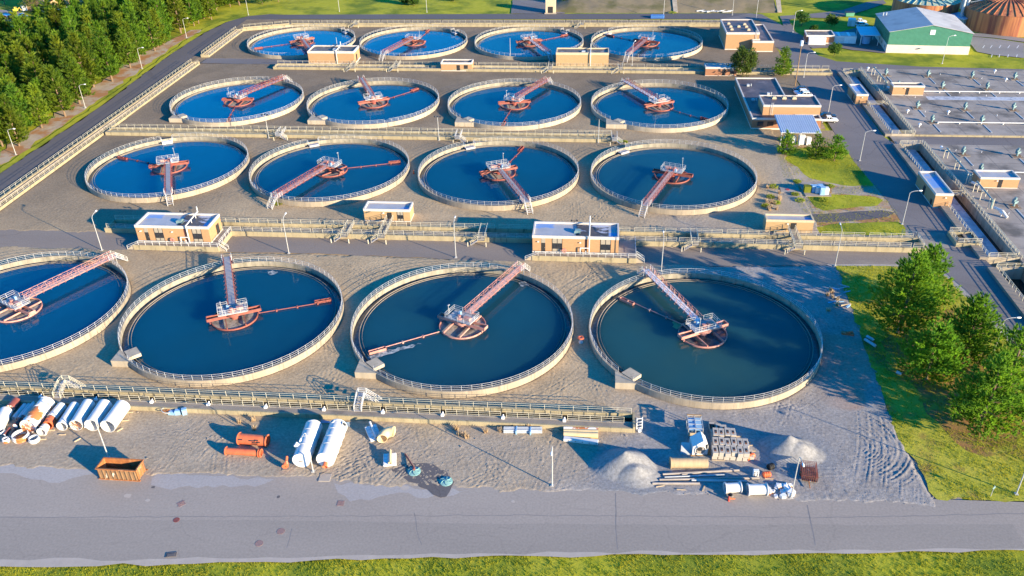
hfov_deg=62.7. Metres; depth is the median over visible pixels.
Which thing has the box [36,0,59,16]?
pine tree
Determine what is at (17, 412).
pipe
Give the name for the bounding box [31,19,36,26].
pine tree
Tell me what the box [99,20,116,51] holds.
pine tree
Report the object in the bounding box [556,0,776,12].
embankment
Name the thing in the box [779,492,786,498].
rubble piece
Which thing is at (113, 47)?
pine tree
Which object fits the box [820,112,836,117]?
parked car
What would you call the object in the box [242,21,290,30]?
concrete channel
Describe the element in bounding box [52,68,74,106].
pine tree
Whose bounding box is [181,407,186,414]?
blue crate
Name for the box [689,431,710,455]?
round mouthed housing
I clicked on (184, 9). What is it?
pine tree
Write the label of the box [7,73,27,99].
pine tree
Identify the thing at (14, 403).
pipe
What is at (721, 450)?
concrete block
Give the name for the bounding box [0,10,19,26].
lot asphalt
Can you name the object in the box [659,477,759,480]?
long pipe
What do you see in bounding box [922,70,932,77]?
mixer
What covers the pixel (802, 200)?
weed clump
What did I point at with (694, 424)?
steel rack
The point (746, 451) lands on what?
concrete block
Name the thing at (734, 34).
brick block
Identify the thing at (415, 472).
impeller
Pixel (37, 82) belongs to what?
pine tree
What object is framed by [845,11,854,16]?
dumpster
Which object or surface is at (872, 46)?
yard asphalt
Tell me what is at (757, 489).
pipe
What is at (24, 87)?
pine tree
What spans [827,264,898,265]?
kerb verge
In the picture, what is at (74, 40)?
pine tree
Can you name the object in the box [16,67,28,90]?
pine tree
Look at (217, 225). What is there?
side door
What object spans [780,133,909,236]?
lawn grass
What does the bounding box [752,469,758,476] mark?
valve block
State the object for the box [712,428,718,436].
concrete block
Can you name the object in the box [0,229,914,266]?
road
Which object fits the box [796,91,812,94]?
parked car
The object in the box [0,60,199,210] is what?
concrete channel
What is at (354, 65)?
footbridge
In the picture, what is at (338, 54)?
pump house
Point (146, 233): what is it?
door
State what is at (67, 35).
pine tree
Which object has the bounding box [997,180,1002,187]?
door
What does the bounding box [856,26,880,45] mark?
carport
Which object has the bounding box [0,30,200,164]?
sandy strip
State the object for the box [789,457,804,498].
street lamp
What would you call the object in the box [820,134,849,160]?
tree
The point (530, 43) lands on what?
settling tank
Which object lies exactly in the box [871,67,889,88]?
pipe gantry
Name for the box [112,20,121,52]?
pine tree
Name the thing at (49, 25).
pine tree
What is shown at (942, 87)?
mixer
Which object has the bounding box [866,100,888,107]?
footbridge
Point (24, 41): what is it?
pine tree
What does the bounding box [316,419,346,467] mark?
lying tank
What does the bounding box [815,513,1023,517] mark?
road seam
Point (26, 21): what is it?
pine tree
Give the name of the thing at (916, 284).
pine tree
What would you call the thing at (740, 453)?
concrete block
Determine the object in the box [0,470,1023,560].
front road
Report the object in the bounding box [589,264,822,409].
settling tank
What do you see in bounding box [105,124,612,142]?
concrete channel
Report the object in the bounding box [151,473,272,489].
road patch
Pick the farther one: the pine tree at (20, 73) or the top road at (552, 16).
the top road at (552, 16)
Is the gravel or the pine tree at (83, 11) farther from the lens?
the pine tree at (83, 11)
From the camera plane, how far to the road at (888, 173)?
223.06 m
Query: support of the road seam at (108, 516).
on the front road at (94, 496)
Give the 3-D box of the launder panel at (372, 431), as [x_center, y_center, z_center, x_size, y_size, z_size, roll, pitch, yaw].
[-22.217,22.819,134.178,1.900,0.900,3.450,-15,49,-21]
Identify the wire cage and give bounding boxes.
[799,460,818,487]
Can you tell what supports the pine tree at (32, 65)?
on the ground at (882, 562)
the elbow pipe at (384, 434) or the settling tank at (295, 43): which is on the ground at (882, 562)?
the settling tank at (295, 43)
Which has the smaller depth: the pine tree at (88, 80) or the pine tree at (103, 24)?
the pine tree at (88, 80)
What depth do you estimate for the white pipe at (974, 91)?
264.07 m
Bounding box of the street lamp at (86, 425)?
[84,419,110,456]
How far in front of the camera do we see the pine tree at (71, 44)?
286.47 m
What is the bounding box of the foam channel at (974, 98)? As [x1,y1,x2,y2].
[925,96,1023,100]
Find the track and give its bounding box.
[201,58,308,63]
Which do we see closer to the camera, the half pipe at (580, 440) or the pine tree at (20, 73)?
the half pipe at (580, 440)
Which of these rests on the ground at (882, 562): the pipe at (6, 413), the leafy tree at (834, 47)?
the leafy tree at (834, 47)
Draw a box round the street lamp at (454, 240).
[453,216,456,257]
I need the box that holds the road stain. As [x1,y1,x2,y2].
[400,485,408,489]
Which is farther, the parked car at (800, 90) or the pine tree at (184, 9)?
the pine tree at (184, 9)
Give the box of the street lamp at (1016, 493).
[1014,474,1023,494]
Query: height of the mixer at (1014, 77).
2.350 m
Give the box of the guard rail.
[901,230,926,245]
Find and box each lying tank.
[292,419,322,466]
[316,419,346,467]
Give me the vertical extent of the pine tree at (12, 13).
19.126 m
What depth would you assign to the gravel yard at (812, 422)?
145.59 m
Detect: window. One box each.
[153,228,164,240]
[191,229,203,241]
[397,212,403,220]
[552,238,561,251]
[600,240,610,252]
[757,121,763,125]
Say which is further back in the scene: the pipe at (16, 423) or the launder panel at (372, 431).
the pipe at (16, 423)
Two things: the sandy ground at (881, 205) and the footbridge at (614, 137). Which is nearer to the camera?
the sandy ground at (881, 205)
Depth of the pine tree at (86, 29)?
298.52 m
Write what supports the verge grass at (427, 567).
on the ground at (882, 562)
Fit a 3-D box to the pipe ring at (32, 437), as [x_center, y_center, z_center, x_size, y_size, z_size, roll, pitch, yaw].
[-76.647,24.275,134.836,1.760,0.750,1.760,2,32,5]
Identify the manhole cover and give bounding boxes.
[255,540,262,545]
[277,528,284,533]
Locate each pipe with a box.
[0,407,12,428]
[3,427,10,435]
[6,397,20,411]
[11,403,26,419]
[12,417,23,427]
[17,403,29,418]
[20,396,54,431]
[21,401,35,417]
[36,423,49,435]
[43,416,55,428]
[47,402,66,419]
[56,402,79,430]
[69,399,94,429]
[84,399,111,430]
[100,400,129,431]
[224,446,262,456]
[236,432,270,446]
[377,426,395,442]
[563,431,597,438]
[563,436,597,444]
[564,426,597,428]
[564,429,597,431]
[652,482,699,484]
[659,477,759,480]
[663,469,739,474]
[665,474,724,477]
[669,456,708,468]
[682,468,732,474]
[691,479,746,481]
[723,481,742,493]
[746,482,768,495]
[864,338,876,346]
[924,91,1023,93]
[937,122,1023,124]
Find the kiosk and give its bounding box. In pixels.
[545,0,555,13]
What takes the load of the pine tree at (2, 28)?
on the ground at (882, 562)
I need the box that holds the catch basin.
[165,552,176,557]
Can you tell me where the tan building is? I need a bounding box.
[24,0,83,11]
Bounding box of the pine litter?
[881,308,1023,456]
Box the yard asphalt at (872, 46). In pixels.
[780,0,885,52]
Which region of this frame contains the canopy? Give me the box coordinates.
[774,114,820,145]
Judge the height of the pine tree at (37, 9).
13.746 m
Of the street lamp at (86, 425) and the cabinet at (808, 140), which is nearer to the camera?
the street lamp at (86, 425)
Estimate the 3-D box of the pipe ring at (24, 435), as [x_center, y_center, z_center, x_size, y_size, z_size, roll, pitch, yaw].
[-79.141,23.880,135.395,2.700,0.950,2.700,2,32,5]
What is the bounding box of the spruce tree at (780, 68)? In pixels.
[772,46,794,75]
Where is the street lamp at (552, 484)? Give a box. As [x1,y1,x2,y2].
[550,446,553,486]
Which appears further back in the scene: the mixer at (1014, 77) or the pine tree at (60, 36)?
the pine tree at (60, 36)
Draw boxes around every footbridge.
[275,126,286,139]
[334,220,354,241]
[346,61,357,70]
[371,215,392,242]
[388,60,400,71]
[454,130,465,142]
[470,223,487,244]
[543,63,552,72]
[612,134,622,144]
[613,61,622,72]
[684,229,699,249]
[786,225,803,252]
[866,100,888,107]
[952,188,968,197]
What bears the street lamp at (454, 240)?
on the road at (652, 255)
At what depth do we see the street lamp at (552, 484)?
122.08 m
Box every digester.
[891,0,960,13]
[964,0,1023,36]
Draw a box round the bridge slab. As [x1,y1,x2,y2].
[915,232,955,247]
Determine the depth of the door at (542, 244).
181.03 m
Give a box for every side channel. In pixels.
[837,68,914,142]
[893,140,1019,266]
[987,263,1023,317]
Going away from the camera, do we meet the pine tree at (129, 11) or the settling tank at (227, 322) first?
the settling tank at (227, 322)
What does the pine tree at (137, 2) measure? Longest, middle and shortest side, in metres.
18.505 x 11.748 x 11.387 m
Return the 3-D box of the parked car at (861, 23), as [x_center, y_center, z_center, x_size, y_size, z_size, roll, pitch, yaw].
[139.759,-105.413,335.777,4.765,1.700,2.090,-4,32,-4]
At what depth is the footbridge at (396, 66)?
298.88 m
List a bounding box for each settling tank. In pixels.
[0,251,130,371]
[84,133,249,205]
[111,252,343,386]
[169,74,303,126]
[247,24,355,58]
[249,135,409,208]
[307,75,439,128]
[350,261,573,397]
[359,24,467,60]
[418,137,578,214]
[448,76,580,130]
[474,24,583,61]
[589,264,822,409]
[590,139,756,217]
[591,25,702,61]
[591,77,728,132]
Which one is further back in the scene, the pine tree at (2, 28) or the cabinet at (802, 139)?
the pine tree at (2, 28)
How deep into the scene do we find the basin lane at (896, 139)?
234.53 m
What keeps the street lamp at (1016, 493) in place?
on the grass plot
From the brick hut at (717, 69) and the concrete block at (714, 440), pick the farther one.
the brick hut at (717, 69)
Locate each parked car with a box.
[792,85,808,90]
[794,88,808,93]
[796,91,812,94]
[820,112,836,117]
[855,21,868,25]
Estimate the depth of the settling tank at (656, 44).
319.22 m
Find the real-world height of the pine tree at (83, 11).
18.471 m
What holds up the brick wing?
on the ground at (882, 562)
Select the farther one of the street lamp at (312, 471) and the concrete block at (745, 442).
the concrete block at (745, 442)
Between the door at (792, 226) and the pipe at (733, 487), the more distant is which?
the door at (792, 226)
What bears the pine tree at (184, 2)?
on the ground at (882, 562)
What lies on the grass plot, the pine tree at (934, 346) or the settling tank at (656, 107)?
the pine tree at (934, 346)
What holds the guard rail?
on the ground at (882, 562)
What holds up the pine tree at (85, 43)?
on the sandy strip
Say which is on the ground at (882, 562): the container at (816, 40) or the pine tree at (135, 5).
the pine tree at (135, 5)
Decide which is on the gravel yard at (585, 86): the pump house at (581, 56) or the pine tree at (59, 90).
the pump house at (581, 56)
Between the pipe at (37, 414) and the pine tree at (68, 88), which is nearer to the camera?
the pipe at (37, 414)
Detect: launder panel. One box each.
[365,421,378,441]
[383,449,395,466]
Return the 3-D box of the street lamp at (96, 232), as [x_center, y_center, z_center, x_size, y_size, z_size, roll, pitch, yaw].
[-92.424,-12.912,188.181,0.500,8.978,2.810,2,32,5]
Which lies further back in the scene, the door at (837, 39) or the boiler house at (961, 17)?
the boiler house at (961, 17)
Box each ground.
[0,0,1023,575]
[783,145,875,193]
[808,193,907,235]
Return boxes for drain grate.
[177,500,185,506]
[337,501,344,505]
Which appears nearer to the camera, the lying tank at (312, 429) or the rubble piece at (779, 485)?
the rubble piece at (779, 485)
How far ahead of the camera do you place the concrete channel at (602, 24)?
347.15 m
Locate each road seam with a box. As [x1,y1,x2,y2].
[12,516,222,517]
[228,515,512,516]
[533,515,807,517]
[807,505,815,544]
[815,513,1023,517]
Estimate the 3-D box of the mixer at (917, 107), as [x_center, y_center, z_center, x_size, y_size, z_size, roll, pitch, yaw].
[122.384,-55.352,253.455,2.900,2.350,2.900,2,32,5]
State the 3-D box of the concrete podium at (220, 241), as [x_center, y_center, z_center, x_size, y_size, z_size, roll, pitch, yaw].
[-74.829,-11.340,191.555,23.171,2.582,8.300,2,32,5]
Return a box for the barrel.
[762,471,770,476]
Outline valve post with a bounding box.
[578,335,583,343]
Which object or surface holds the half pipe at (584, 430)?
on the gravel yard at (812, 422)
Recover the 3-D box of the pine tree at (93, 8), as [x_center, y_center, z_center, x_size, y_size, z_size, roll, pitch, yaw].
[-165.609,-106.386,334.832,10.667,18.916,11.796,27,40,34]
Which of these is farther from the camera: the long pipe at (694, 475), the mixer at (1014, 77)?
the mixer at (1014, 77)
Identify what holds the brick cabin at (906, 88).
on the basin deck at (958, 80)
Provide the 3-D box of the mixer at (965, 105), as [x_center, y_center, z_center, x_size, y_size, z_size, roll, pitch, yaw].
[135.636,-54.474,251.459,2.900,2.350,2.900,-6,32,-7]
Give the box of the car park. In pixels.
[971,37,1023,57]
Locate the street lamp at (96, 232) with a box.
[92,210,103,250]
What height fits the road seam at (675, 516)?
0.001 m
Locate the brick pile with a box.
[841,331,853,335]
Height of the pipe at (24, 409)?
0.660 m
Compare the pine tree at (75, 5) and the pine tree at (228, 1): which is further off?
the pine tree at (228, 1)
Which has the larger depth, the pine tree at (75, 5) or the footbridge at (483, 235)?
the pine tree at (75, 5)
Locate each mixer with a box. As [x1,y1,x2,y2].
[882,68,890,76]
[911,100,923,109]
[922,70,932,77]
[925,115,936,124]
[936,81,947,89]
[955,146,969,156]
[957,102,971,111]
[965,71,977,78]
[974,115,987,124]
[980,82,992,90]
[1004,197,1021,208]
[1006,102,1019,111]
[1008,72,1020,80]
[1009,148,1023,158]
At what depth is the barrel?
124.20 m
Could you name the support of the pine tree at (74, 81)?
on the sandy strip
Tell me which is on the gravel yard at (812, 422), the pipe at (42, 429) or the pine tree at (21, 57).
the pipe at (42, 429)
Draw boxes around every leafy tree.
[17,0,36,11]
[399,0,408,3]
[409,0,418,4]
[726,45,760,76]
[795,11,810,25]
[809,25,818,29]
[822,13,839,25]
[827,42,842,54]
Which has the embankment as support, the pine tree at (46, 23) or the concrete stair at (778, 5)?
the concrete stair at (778, 5)
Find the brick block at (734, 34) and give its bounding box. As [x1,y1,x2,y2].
[719,19,759,49]
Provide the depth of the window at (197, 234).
188.02 m
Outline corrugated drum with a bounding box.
[767,463,774,469]
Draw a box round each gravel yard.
[0,120,961,506]
[105,19,824,128]
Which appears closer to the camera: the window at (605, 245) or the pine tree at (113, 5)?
the window at (605, 245)
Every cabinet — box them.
[798,134,805,144]
[805,136,811,144]
[811,184,817,192]
[815,186,819,193]
[819,186,825,194]
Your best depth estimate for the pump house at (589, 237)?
180.62 m
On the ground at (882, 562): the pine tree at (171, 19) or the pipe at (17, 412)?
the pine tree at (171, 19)
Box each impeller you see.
[408,467,420,475]
[439,476,452,485]
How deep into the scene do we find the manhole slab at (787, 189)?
208.25 m
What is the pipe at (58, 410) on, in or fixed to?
on the gravel yard at (812, 422)
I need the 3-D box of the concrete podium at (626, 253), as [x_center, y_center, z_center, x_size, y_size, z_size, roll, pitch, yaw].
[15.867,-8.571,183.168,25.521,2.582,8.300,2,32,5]
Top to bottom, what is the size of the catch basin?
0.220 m
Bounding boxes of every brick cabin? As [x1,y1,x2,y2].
[847,84,868,104]
[889,82,924,95]
[915,171,953,207]
[971,169,1020,188]
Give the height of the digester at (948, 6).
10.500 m
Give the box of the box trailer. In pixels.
[3,13,10,20]
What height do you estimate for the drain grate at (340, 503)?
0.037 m
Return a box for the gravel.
[772,130,1023,419]
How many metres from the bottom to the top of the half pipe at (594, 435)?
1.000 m
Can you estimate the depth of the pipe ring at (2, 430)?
136.82 m
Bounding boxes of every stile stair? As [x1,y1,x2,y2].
[52,375,86,397]
[353,388,381,411]
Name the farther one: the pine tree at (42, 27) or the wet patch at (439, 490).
the pine tree at (42, 27)
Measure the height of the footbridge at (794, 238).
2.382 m
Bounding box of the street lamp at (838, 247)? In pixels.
[834,223,841,265]
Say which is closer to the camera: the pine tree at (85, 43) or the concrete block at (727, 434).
the concrete block at (727, 434)
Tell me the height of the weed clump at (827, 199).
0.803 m
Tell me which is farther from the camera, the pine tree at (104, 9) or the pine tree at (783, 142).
the pine tree at (104, 9)
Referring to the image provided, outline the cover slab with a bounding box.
[318,474,331,481]
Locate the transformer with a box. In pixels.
[803,184,810,192]
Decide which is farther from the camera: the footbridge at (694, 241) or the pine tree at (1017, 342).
the footbridge at (694, 241)
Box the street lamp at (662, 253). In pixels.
[660,230,663,273]
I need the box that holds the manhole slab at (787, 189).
[779,187,794,192]
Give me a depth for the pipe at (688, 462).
125.70 m
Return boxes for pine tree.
[0,14,9,37]
[0,39,13,65]
[0,75,33,119]
[0,92,28,142]
[0,106,29,145]
[0,112,8,146]
[1,53,19,83]
[3,32,24,72]
[5,83,34,126]
[6,10,22,32]
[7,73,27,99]
[9,39,28,76]
[10,15,34,52]
[12,49,29,82]
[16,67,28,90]
[17,13,40,38]
[17,33,34,57]
[19,82,33,115]
[20,50,53,101]
[24,82,55,127]
[28,76,57,114]
[31,4,39,18]
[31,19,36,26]
[31,48,47,65]
[32,32,47,51]
[33,6,43,22]
[34,41,52,73]
[35,17,52,54]
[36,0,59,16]
[39,17,58,33]
[41,19,52,34]
[42,7,57,28]
[42,63,75,116]
[45,36,63,62]
[46,33,83,83]
[47,7,61,31]
[51,29,66,49]
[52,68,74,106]
[55,0,68,16]
[55,50,95,103]
[60,7,80,41]
[63,20,76,39]
[64,31,92,73]
[65,28,72,47]
[66,31,98,85]
[67,5,83,32]
[68,0,81,22]
[72,56,90,96]
[77,4,95,23]
[79,24,98,68]
[79,32,102,86]
[81,14,95,32]
[83,0,91,12]
[87,0,101,24]
[90,20,123,81]
[96,0,114,33]
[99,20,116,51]
[99,29,115,53]
[107,38,119,63]
[108,0,119,19]
[108,11,132,44]
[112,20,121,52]
[114,27,138,67]
[117,11,125,18]
[118,4,126,15]
[120,2,150,55]
[121,20,142,58]
[127,0,142,15]
[129,23,146,58]
[131,2,145,29]
[141,2,149,21]
[141,10,164,50]
[144,8,167,46]
[147,0,172,31]
[149,0,173,27]
[156,11,170,44]
[165,0,189,32]
[168,0,189,28]
[181,0,193,22]
[184,0,200,25]
[187,0,205,23]
[201,0,218,19]
[208,0,223,9]
[223,0,235,6]
[775,129,798,155]
[801,131,826,159]
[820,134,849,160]
[863,247,945,338]
[894,243,963,305]
[895,316,971,385]
[939,290,1006,369]
[941,350,1023,440]
[981,322,1023,384]
[1001,383,1023,422]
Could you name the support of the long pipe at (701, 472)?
on the gravel yard at (812, 422)
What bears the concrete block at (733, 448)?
on the concrete block
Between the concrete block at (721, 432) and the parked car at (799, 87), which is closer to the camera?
the concrete block at (721, 432)
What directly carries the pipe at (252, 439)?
on the gravel yard at (812, 422)
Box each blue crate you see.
[174,408,180,414]
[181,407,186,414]
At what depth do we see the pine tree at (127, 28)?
310.97 m
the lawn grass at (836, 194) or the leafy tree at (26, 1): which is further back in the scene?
the leafy tree at (26, 1)
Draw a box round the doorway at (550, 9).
[548,7,552,12]
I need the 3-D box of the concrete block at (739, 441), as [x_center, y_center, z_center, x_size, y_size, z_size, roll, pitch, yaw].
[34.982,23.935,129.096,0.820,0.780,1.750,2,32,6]
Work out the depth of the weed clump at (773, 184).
209.41 m
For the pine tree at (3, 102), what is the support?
on the sandy strip
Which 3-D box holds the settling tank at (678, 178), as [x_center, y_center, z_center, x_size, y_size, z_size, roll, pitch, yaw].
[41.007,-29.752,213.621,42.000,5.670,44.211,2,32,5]
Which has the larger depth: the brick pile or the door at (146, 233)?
the door at (146, 233)
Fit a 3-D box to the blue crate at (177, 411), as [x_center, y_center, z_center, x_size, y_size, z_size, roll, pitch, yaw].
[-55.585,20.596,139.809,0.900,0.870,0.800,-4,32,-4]
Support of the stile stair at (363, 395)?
on the gravel yard at (812, 422)
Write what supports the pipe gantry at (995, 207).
on the basin deck at (998, 157)
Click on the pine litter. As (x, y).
(925, 393)
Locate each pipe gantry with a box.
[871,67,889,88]
[943,148,982,190]
[972,181,1007,217]
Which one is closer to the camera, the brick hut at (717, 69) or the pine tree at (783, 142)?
the pine tree at (783, 142)
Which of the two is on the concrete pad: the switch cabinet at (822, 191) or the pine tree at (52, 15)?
the switch cabinet at (822, 191)
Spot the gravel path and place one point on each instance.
(852, 216)
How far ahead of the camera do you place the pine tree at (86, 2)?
339.64 m
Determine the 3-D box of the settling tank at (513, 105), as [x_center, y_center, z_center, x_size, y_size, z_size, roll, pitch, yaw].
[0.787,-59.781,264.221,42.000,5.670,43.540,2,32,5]
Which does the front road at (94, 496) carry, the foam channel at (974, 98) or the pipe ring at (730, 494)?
the pipe ring at (730, 494)
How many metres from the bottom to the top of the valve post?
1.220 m
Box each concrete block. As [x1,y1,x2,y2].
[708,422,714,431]
[711,445,718,456]
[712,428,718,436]
[712,437,718,447]
[718,428,723,436]
[718,437,724,445]
[718,445,724,456]
[724,428,730,438]
[724,438,730,445]
[724,446,730,457]
[730,428,735,436]
[730,437,736,447]
[730,445,736,455]
[736,438,742,447]
[737,446,743,457]
[742,438,748,447]
[743,446,749,456]
[749,449,753,460]
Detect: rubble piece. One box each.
[776,483,781,489]
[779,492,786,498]
[787,488,795,496]
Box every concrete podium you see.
[127,227,231,251]
[525,239,644,262]
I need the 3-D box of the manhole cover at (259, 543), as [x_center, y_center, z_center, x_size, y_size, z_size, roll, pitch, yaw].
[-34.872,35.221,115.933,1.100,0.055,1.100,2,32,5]
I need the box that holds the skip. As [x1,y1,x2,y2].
[95,457,147,481]
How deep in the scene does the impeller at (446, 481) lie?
125.02 m
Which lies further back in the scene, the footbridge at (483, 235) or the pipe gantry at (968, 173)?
the pipe gantry at (968, 173)
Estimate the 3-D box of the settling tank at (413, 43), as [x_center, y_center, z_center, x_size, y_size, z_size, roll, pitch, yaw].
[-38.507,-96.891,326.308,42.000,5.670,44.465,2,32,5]
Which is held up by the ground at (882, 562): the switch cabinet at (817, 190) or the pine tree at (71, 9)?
the pine tree at (71, 9)
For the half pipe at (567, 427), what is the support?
on the gravel yard at (812, 422)
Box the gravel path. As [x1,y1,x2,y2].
[812,210,894,221]
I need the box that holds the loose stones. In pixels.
[2,255,933,502]
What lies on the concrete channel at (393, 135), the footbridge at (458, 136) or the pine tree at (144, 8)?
the footbridge at (458, 136)
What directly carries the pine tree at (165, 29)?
on the sandy strip
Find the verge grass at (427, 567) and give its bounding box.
[0,549,1023,575]
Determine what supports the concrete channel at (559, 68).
on the ground at (882, 562)
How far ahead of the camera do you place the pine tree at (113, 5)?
335.89 m
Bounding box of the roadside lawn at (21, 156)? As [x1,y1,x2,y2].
[0,14,246,172]
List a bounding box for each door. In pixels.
[145,232,150,240]
[216,223,219,234]
[541,243,544,250]
[790,223,796,230]
[809,39,816,44]
[834,37,844,42]
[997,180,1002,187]
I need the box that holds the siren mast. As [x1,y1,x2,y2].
[795,40,803,85]
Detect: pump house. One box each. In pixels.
[134,206,221,242]
[307,42,359,63]
[532,216,618,254]
[556,46,608,65]
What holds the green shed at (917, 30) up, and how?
on the ground at (882, 562)
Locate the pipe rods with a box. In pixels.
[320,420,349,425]
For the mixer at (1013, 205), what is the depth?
196.28 m
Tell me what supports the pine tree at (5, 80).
on the ground at (882, 562)
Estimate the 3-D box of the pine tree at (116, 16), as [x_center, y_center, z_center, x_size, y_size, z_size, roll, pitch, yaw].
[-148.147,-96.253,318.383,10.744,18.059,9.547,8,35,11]
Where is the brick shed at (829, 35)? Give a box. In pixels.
[803,30,834,43]
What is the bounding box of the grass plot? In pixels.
[836,266,1023,501]
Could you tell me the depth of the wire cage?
123.81 m
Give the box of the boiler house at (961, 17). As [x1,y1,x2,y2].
[952,0,969,24]
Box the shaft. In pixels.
[404,453,414,469]
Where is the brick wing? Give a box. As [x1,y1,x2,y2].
[751,24,773,51]
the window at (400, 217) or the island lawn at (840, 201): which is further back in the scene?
the island lawn at (840, 201)
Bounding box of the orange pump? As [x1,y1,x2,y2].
[282,456,288,470]
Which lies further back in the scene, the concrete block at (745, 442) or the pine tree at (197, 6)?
the pine tree at (197, 6)
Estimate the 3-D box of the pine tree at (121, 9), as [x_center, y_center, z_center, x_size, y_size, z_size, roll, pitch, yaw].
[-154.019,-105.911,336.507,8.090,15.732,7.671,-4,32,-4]
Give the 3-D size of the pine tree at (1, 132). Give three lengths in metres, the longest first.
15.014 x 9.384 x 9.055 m
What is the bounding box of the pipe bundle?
[503,426,541,434]
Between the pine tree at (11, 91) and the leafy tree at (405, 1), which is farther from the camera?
the leafy tree at (405, 1)
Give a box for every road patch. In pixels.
[0,464,94,482]
[0,516,1023,560]
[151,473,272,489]
[334,482,465,500]
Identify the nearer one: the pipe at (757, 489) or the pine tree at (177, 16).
the pipe at (757, 489)
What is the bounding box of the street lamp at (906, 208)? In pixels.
[901,190,922,224]
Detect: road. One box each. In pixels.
[0,14,282,193]
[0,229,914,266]
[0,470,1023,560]
[279,13,747,18]
[725,13,1023,338]
[973,33,1023,41]
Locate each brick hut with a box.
[363,201,413,221]
[441,59,472,70]
[704,63,736,75]
[762,213,814,232]
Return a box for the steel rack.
[686,414,703,437]
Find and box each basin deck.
[859,68,1023,137]
[925,141,1023,265]
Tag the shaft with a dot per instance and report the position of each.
(413, 467)
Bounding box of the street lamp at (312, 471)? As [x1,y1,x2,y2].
[299,433,314,472]
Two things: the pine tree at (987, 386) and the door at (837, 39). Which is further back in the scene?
the door at (837, 39)
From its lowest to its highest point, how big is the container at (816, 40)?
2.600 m
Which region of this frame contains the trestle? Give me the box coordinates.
[636,417,642,432]
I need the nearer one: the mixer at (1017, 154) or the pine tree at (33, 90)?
the mixer at (1017, 154)
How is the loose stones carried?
on the gravel yard at (812, 422)
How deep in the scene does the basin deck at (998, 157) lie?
210.19 m
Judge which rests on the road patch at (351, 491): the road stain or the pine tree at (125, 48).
the road stain
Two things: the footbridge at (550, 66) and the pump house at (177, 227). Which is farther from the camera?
the footbridge at (550, 66)
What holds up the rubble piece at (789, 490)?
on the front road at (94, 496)
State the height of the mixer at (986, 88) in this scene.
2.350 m
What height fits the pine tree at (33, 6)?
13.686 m
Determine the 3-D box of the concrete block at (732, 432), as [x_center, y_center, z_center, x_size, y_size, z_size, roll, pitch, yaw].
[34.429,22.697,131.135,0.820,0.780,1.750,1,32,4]
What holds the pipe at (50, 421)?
on the gravel yard at (812, 422)
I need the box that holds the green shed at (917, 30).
[874,7,973,54]
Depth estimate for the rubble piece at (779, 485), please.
122.35 m
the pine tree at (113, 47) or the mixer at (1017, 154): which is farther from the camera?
the pine tree at (113, 47)
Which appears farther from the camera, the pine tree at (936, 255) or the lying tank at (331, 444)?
the pine tree at (936, 255)
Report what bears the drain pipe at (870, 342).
on the grass plot
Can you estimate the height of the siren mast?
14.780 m
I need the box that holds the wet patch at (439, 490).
[391,463,453,497]
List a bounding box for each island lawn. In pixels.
[785,147,872,185]
[808,194,882,210]
[817,221,905,234]
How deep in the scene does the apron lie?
376.01 m
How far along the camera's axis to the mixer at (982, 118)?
241.73 m
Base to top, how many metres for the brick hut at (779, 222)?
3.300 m
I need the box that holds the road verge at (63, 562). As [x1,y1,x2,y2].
[0,548,1023,566]
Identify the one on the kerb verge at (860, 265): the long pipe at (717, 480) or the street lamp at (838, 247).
the street lamp at (838, 247)
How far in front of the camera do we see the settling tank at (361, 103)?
267.60 m
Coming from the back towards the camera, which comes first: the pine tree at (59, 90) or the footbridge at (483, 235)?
the pine tree at (59, 90)
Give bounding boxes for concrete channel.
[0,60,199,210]
[0,381,634,432]
[104,215,925,252]
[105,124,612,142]
[201,27,242,56]
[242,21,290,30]
[273,60,831,75]
[290,20,719,26]
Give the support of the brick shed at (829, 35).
on the ground at (882, 562)
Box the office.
[734,77,821,129]
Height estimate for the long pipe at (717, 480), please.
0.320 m
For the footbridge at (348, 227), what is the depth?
191.22 m
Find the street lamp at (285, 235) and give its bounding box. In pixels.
[283,212,289,253]
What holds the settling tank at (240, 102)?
on the ground at (882, 562)
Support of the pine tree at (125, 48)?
on the sandy strip
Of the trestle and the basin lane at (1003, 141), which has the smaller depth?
the trestle
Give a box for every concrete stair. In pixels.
[672,0,677,11]
[776,0,781,11]
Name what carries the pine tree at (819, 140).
on the island lawn at (834, 177)
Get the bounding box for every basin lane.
[890,136,919,143]
[915,136,1023,145]
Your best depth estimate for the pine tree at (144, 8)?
336.43 m
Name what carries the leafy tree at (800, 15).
on the ground at (882, 562)
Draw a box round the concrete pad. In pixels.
[798,182,831,196]
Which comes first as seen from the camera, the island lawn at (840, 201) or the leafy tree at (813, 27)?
the island lawn at (840, 201)
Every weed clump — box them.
[769,183,778,188]
[794,197,804,202]
[819,197,828,202]
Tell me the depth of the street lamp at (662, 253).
172.71 m
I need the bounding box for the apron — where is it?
[511,0,564,13]
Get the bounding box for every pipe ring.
[0,428,5,434]
[2,436,9,443]
[11,429,29,443]
[28,434,39,443]
[725,492,733,498]
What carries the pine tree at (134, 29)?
on the sandy strip
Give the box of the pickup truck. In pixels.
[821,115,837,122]
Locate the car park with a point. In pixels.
(1004, 49)
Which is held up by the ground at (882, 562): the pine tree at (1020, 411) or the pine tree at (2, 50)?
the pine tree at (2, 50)
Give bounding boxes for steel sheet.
[681,442,691,454]
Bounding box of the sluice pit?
[947,227,982,247]
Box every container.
[807,37,825,44]
[833,32,856,43]
[847,18,855,26]

